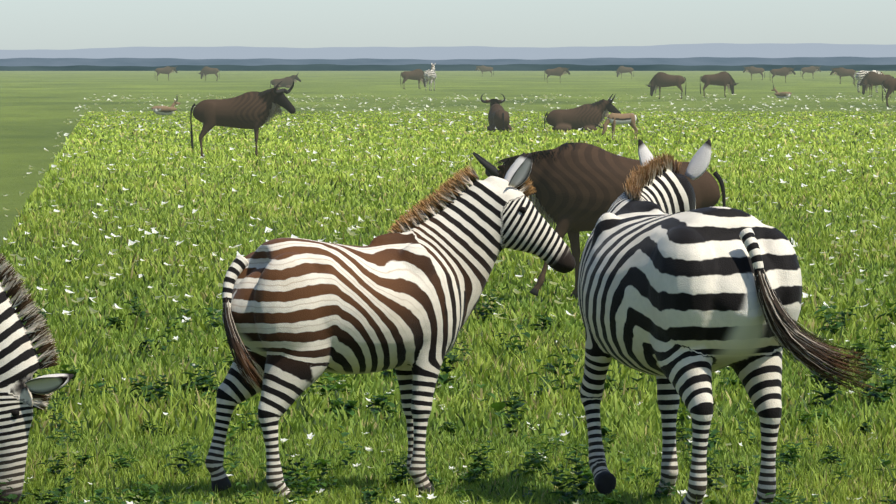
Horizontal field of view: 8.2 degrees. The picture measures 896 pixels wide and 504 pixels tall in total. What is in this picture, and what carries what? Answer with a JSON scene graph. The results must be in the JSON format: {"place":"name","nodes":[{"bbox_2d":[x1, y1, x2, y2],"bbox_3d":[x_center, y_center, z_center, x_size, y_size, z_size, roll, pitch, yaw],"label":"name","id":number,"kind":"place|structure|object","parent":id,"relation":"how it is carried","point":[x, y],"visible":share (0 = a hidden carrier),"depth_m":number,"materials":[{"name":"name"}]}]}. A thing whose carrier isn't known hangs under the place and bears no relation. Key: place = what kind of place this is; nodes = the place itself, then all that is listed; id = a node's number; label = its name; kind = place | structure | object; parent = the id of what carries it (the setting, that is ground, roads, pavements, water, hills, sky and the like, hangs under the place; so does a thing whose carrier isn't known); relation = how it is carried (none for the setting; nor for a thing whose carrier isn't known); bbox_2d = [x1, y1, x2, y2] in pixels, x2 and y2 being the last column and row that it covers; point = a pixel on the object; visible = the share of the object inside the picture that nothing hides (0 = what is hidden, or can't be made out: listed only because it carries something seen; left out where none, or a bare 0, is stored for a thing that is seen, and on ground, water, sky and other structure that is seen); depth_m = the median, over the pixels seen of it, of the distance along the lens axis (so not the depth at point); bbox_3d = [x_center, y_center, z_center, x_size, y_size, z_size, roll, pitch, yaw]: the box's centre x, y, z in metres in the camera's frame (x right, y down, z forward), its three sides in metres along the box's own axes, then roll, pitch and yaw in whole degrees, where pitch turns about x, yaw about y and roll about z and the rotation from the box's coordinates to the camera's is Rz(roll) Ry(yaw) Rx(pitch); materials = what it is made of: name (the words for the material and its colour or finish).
{"place":"outdoors","nodes":[
{"label":"outdoors","id":0,"kind":"place"},
{"bbox_2d":[0,110,895,503],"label":"grass","id":1,"kind":"structure","parent":0,"point":[86,350],"depth_m":47.89,"materials":[{"name":"green plant"}]},
{"bbox_2d":[0,71,895,503],"bbox_3d":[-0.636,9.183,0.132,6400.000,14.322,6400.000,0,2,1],"label":"ground","id":2,"kind":"structure","parent":0,"point":[38,109],"depth_m":298.63,"materials":[{"name":"green plant"}]},
{"bbox_2d":[0,253,73,503],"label":"zebra","id":3,"kind":"object","parent":2,"relation":"on","point":[23,393],"visible":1,"depth_m":27.71},
{"bbox_2d":[151,96,179,114],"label":"gazelle","id":4,"kind":"object","parent":2,"relation":"on","point":[164,110],"visible":0.98,"depth_m":213.61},
{"bbox_2d":[155,66,176,80],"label":"wildebeest","id":5,"kind":"object","parent":2,"relation":"on","point":[168,70],"visible":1,"depth_m":573.21},
{"bbox_2d":[198,66,218,80],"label":"wildebeest","id":6,"kind":"object","parent":2,"relation":"on","point":[205,70],"visible":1,"depth_m":560.37},
{"bbox_2d":[190,81,295,157],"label":"wildebeest","id":7,"kind":"object","parent":2,"relation":"on","point":[255,110],"visible":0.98,"depth_m":122.13},
{"bbox_2d":[270,74,300,87],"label":"wildebeest","id":8,"kind":"object","parent":2,"relation":"on","point":[286,82],"visible":0.92,"depth_m":420.07},
{"bbox_2d":[205,152,575,499],"bbox_3d":[-0.260,0.350,28.660,1.732,1.614,0.641,-1,2,-24],"label":"zebra","id":9,"kind":"object","parent":2,"relation":"on","point":[300,316],"visible":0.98,"depth_m":28.45},
{"bbox_2d":[400,69,425,88],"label":"wildebeest","id":10,"kind":"object","parent":2,"relation":"on","point":[417,74],"visible":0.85,"depth_m":399.89},
{"bbox_2d":[424,63,436,90],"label":"zebra","id":11,"kind":"object","parent":2,"relation":"on","point":[430,76],"visible":1,"depth_m":381.26},
{"bbox_2d":[0,64,895,70],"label":"treeline","id":12,"kind":"object","parent":2,"relation":"on","point":[468,67],"visible":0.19,"depth_m":2299.49,"materials":[{"name":"green plant"}]},
{"bbox_2d":[0,287,895,503],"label":"weeds","id":13,"kind":"object","parent":2,"relation":"on","point":[537,462],"visible":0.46,"depth_m":31.61,"materials":[{"name":"green plant"}]},
{"bbox_2d":[0,57,895,66],"bbox_3d":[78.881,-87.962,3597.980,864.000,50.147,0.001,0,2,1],"label":"treeline","id":14,"kind":"object","parent":2,"relation":"on","point":[691,61],"visible":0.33,"depth_m":3598.88,"materials":[{"name":"green plant"}]},
{"bbox_2d":[3,93,895,503],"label":"flowers","id":15,"kind":"object","parent":2,"relation":"on","point":[681,493],"visible":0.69,"depth_m":95.50,"materials":[{"name":"white plant"}]},
{"bbox_2d":[475,65,493,76],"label":"wildebeest","id":16,"kind":"object","parent":2,"relation":"on","point":[482,68],"visible":1,"depth_m":699.83},
{"bbox_2d":[480,94,511,131],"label":"wildebeest","id":17,"kind":"object","parent":2,"relation":"on","point":[498,117],"visible":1,"depth_m":167.49},
{"bbox_2d":[544,67,569,82],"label":"wildebeest","id":18,"kind":"object","parent":2,"relation":"on","point":[559,71],"visible":1,"depth_m":503.67},
{"bbox_2d":[544,94,620,131],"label":"wildebeest","id":19,"kind":"object","parent":2,"relation":"on","point":[586,116],"visible":0.9,"depth_m":167.68},
{"bbox_2d":[472,142,725,300],"bbox_3d":[1.232,-0.222,51.056,2.092,1.354,0.684,0,2,1],"label":"wildebeest","id":20,"kind":"object","parent":2,"relation":"on","point":[578,186],"visible":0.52,"depth_m":50.89},
{"bbox_2d":[594,113,637,139],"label":"gazelle","id":21,"kind":"object","parent":2,"relation":"on","point":[613,119],"visible":0.92,"depth_m":147.97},
{"bbox_2d":[616,66,633,78],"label":"wildebeest","id":22,"kind":"object","parent":2,"relation":"on","point":[621,69],"visible":1,"depth_m":629.51},
{"bbox_2d":[647,72,685,98],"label":"wildebeest","id":23,"kind":"object","parent":2,"relation":"on","point":[660,79],"visible":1,"depth_m":299.57},
{"bbox_2d":[700,71,738,96],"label":"wildebeest","id":24,"kind":"object","parent":2,"relation":"on","point":[724,78],"visible":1,"depth_m":314.50},
{"bbox_2d":[577,139,881,503],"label":"zebra","id":25,"kind":"object","parent":2,"relation":"on","point":[681,296],"visible":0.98,"depth_m":27.31},
{"bbox_2d":[743,66,764,79],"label":"wildebeest","id":26,"kind":"object","parent":2,"relation":"on","point":[753,70],"visible":1,"depth_m":585.26},
{"bbox_2d":[771,84,791,98],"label":"gazelle","id":27,"kind":"object","parent":2,"relation":"on","point":[781,95],"visible":1,"depth_m":303.09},
{"bbox_2d":[770,67,795,82],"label":"wildebeest","id":28,"kind":"object","parent":2,"relation":"on","point":[785,71],"visible":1,"depth_m":503.27},
{"bbox_2d":[801,66,820,78],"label":"wildebeest","id":29,"kind":"object","parent":2,"relation":"on","point":[812,69],"visible":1,"depth_m":629.12},
{"bbox_2d":[830,67,855,83],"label":"wildebeest","id":30,"kind":"object","parent":2,"relation":"on","point":[840,72],"visible":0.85,"depth_m":483.75},
{"bbox_2d":[854,70,885,92],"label":"zebra","id":31,"kind":"object","parent":2,"relation":"on","point":[860,75],"visible":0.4,"depth_m":359.27},
{"bbox_2d":[856,71,893,96],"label":"wildebeest","id":32,"kind":"object","parent":2,"relation":"on","point":[870,79],"visible":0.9,"depth_m":314.19},
{"bbox_2d":[882,78,895,106],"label":"wildebeest","id":33,"kind":"object","parent":2,"relation":"on","point":[889,84],"visible":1,"depth_m":253.87},
{"bbox_2d":[0,43,895,59],"bbox_3d":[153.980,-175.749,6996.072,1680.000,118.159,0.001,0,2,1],"label":"hills","id":34,"kind":"structure","parent":0,"point":[759,50],"depth_m":6997.15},
{"bbox_2d":[0,0,895,49],"label":"sky","id":35,"kind":"structure","parent":0,"point":[24,24],"materials":[{"name":"white"}]}
]}

